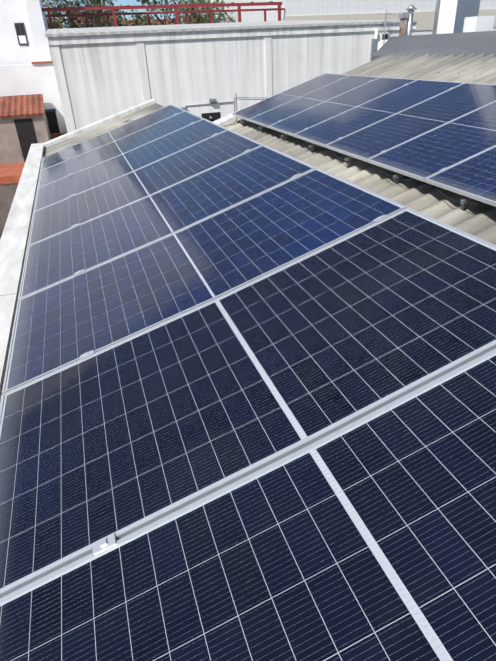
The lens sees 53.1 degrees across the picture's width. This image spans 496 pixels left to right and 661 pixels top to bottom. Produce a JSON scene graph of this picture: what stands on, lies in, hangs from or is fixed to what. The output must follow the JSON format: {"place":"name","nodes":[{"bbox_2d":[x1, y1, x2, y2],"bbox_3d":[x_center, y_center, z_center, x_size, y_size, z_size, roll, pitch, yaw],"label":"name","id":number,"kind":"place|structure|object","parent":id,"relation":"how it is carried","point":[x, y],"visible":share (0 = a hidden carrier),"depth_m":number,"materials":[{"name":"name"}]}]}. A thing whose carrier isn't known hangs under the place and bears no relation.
{"place":"outdoors","nodes":[
{"label":"outdoors","id":0,"kind":"place"},
{"bbox_2d":[0,109,50,163],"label":"shed walls","id":1,"kind":"structure","parent":0,"point":[10,150],"depth_m":18.46,"materials":[{"name":"beige paint"}]},
{"bbox_2d":[0,94,43,117],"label":"tiled roof","id":2,"kind":"structure","parent":1,"relation":"on","point":[21,105],"depth_m":18.68,"materials":[{"name":"orange tile"}]},
{"bbox_2d":[14,118,37,161],"bbox_3d":[-8.274,-7.182,18.686,0.634,1.499,0.304,-11,31,-15],"label":"doorway","id":3,"kind":"structure","parent":1,"relation":"in","point":[26,133],"depth_m":18.45,"materials":[{"name":"black"}]},
{"bbox_2d":[0,0,51,64],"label":"tall white building","id":4,"kind":"structure","parent":0,"point":[30,14],"depth_m":20.00,"materials":[{"name":"paint"}]},
{"bbox_2d":[14,23,28,45],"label":"tall building windows","id":5,"kind":"structure","parent":4,"relation":"attached to","point":[21,34],"depth_m":20.06,"materials":[{"name":"glass"}]},
{"bbox_2d":[43,0,205,27],"label":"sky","id":6,"kind":"structure","parent":0,"point":[124,2],"materials":[{"name":"blue"}]},
{"bbox_2d":[52,11,207,28],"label":"distant houses","id":7,"kind":"structure","parent":0,"point":[167,21],"depth_m":76.52,"materials":[{"name":"white paint"}]},
{"bbox_2d":[202,112,220,121],"bbox_3d":[-0.992,-5.198,14.310,0.543,2.000,0.024,-11,31,-15],"label":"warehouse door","id":8,"kind":"structure","parent":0,"point":[215,115],"depth_m":13.86,"materials":[{"name":"black metal"}]},
{"bbox_2d":[43,103,441,652],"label":"roof front","id":9,"kind":"structure","parent":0,"point":[94,132],"depth_m":8.64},
{"bbox_2d":[0,104,495,660],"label":"solar array","id":10,"kind":"object","parent":9,"relation":"on","point":[170,486],"visible":1,"depth_m":1.59,"materials":[{"name":"silicon solar cells"},{"name":"glass"},{"name":"aluminium"}]},
{"bbox_2d":[206,0,495,34],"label":"white hall","id":11,"kind":"structure","parent":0,"point":[310,7],"depth_m":33.55,"materials":[{"name":"beige"}]},
{"bbox_2d":[285,9,495,30],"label":"white hall plinth","id":12,"kind":"structure","parent":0,"point":[425,20],"depth_m":33.97,"materials":[{"name":"beige paint"}]},
{"bbox_2d":[399,5,416,35],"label":"chimney flues","id":13,"kind":"object","parent":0,"point":[406,18],"visible":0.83,"depth_m":10.62,"materials":[{"name":"metal"}]},
{"bbox_2d":[436,0,480,33],"bbox_3d":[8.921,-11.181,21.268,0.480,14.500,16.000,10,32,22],"label":"white building","id":14,"kind":"structure","parent":0,"point":[452,14],"depth_m":14.29,"materials":[{"name":"paint"}]},
{"bbox_2d":[432,0,439,33],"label":"pipe","id":15,"kind":"object","parent":14,"relation":"attached to","point":[436,16],"depth_m":14.09,"materials":[{"name":"white plastic"}]},
{"bbox_2d":[463,16,494,31],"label":"rooftop box","id":16,"kind":"object","parent":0,"point":[478,23],"visible":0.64,"depth_m":13.87,"materials":[{"name":"white paint"}]},
{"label":"building walls","id":17,"kind":"object","parent":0,"visible":0},
{"bbox_2d":[0,99,155,400],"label":"roof coping","id":18,"kind":"object","parent":17,"relation":"on","point":[14,239],"visible":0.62,"depth_m":4.47,"materials":[{"name":"white concrete"}]},
{"bbox_2d":[223,53,495,244],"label":"roof","id":19,"kind":"structure","parent":17,"relation":"on","point":[478,220],"depth_m":6.36,"materials":[{"name":"beige metal"}]},
{"bbox_2d":[213,102,257,125],"bbox_3d":[-0.738,-4.076,9.995,2.240,0.785,0.420,-11,31,-15],"label":"roof coping","id":20,"kind":"object","parent":19,"relation":"on","point":[227,119],"visible":0.07,"depth_m":9.88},
{"bbox_2d":[122,118,482,203],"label":"dc cables","id":21,"kind":"object","parent":19,"relation":"on","point":[360,161],"visible":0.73,"depth_m":5.20,"materials":[{"name":"black plastic"}]},
{"bbox_2d":[240,119,474,208],"bbox_3d":[2.035,-2.421,5.943,1.936,0.660,8.182,-11,31,-15],"label":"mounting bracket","id":22,"kind":"object","parent":19,"relation":"on","point":[399,175],"visible":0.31,"depth_m":5.04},
{"bbox_2d":[232,73,495,206],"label":"solar array","id":23,"kind":"object","parent":19,"relation":"on","point":[440,134],"visible":1,"depth_m":5.98,"materials":[{"name":"blue glass"}]},
{"bbox_2d":[373,31,495,59],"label":"ridge flashing","id":24,"kind":"object","parent":19,"relation":"on","point":[475,43],"visible":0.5,"depth_m":8.93,"materials":[{"name":"grey metal"}]},
{"bbox_2d":[370,39,377,60],"bbox_3d":[2.695,-5.934,10.630,0.130,0.550,0.060,-11,31,-15],"label":"wall post","id":25,"kind":"object","parent":24,"relation":"attached to","point":[374,46],"visible":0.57,"depth_m":10.55,"materials":[{"name":"metal"}]},
{"label":"ground","id":26,"kind":"structure","parent":0,"visible":0},
{"bbox_2d":[0,183,17,238],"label":"dark neighbour walls","id":27,"kind":"structure","parent":26,"relation":"on","point":[7,193],"depth_m":17.07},
{"bbox_2d":[0,162,24,184],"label":"neighbour terrace floor","id":28,"kind":"structure","parent":27,"relation":"on","point":[10,173],"depth_m":17.21,"materials":[{"name":"tile"}]},
{"bbox_2d":[51,133,66,138],"bbox_3d":[-7.855,-7.994,20.957,0.773,0.617,0.048,-11,31,-15],"label":"neighbour terracotta dado","id":29,"kind":"object","parent":28,"relation":"on","point":[53,136],"visible":0.21,"depth_m":20.78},
{"bbox_2d":[0,63,66,139],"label":"white wing","id":30,"kind":"structure","parent":26,"relation":"on","point":[23,79],"depth_m":19.68,"materials":[{"name":"white paint"}]},
{"bbox_2d":[32,61,52,63],"bbox_3d":[-8.109,-10.645,19.688,0.880,0.070,0.560,-11,31,-15],"label":"roof ledge","id":31,"kind":"object","parent":30,"relation":"on","point":[40,62],"visible":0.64,"depth_m":19.45,"materials":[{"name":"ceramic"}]},
{"bbox_2d":[45,109,55,111],"bbox_3d":[-8.097,-9.007,20.299,0.431,0.090,0.060,-11,31,-15],"label":"neighbour window lintel","id":32,"kind":"structure","parent":30,"relation":"attached to","point":[49,110],"depth_m":20.27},
{"bbox_2d":[46,111,59,133],"bbox_3d":[-8.081,-8.610,20.543,0.391,0.841,0.030,-11,31,-15],"label":"neighbour window","id":33,"kind":"structure","parent":30,"relation":"in","point":[53,125],"depth_m":20.53,"materials":[{"name":"black glass"}]},
{"bbox_2d":[42,0,147,28],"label":"tree","id":34,"kind":"object","parent":26,"relation":"on","point":[96,19],"visible":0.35,"depth_m":35.96,"materials":[{"name":"green plant"}]},
{"bbox_2d":[113,0,228,26],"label":"tree","id":35,"kind":"object","parent":26,"relation":"on","point":[202,19],"visible":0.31,"depth_m":38.89,"materials":[{"name":"green plant"}]},
{"bbox_2d":[182,0,234,23],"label":"tree","id":36,"kind":"object","parent":26,"relation":"on","point":[224,17],"visible":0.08,"depth_m":42.53,"materials":[{"name":"green plant"}]},
{"bbox_2d":[47,22,416,132],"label":"warehouse wall","id":37,"kind":"structure","parent":26,"relation":"on","point":[99,77],"depth_m":13.18,"materials":[{"name":"white metal"}]},
{"bbox_2d":[41,1,284,28],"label":"red steel frame","id":38,"kind":"object","parent":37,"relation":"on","point":[150,6],"visible":0.85,"depth_m":22.85,"materials":[{"name":"red metal"}]},
{"bbox_2d":[181,98,215,118],"bbox_3d":[-1.341,-6.059,13.628,0.974,0.505,0.095,-11,31,-15],"label":"lamp","id":39,"kind":"object","parent":37,"relation":"attached to","point":[212,100],"visible":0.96,"depth_m":13.58,"materials":[{"name":"grey metal"}]},
{"bbox_2d":[185,97,233,109],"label":"warehouse conduits","id":40,"kind":"object","parent":37,"relation":"attached to","point":[211,103],"visible":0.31,"depth_m":13.68,"materials":[{"name":"grey metal"}]},
{"bbox_2d":[45,20,417,36],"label":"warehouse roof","id":41,"kind":"structure","parent":37,"relation":"on","point":[163,28],"depth_m":13.91,"materials":[{"name":"grey metal"}]},
{"bbox_2d":[374,29,377,38],"bbox_3d":[3.676,-7.947,14.416,0.089,1.410,0.089,-11,31,-15],"label":"white downpipe","id":42,"kind":"object","parent":37,"relation":"attached to","point":[376,34],"visible":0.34,"depth_m":14.11,"materials":[{"name":"white plastic"}]},
{"bbox_2d":[377,40,386,50],"bbox_3d":[3.848,-8.068,14.239,0.485,0.493,0.488,-18,33,-25],"label":"flashing","id":43,"kind":"object","parent":37,"relation":"attached to","point":[380,44],"visible":0.27,"depth_m":14.23,"materials":[{"name":"white paint"}]},
{"bbox_2d":[380,32,388,40],"bbox_3d":[3.947,-8.429,14.350,0.260,0.340,0.054,-11,31,-15],"label":"electrical box","id":44,"kind":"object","parent":37,"relation":"attached to","point":[386,36],"depth_m":14.29,"materials":[{"name":"white plastic"}]},
{"bbox_2d":[378,8,390,44],"bbox_3d":[3.864,-8.503,14.056,0.320,1.040,0.794,14,34,27],"label":"tv antenna","id":45,"kind":"object","parent":37,"relation":"attached to","point":[386,13],"visible":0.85,"depth_m":13.90,"materials":[{"name":"metal"}]}
]}

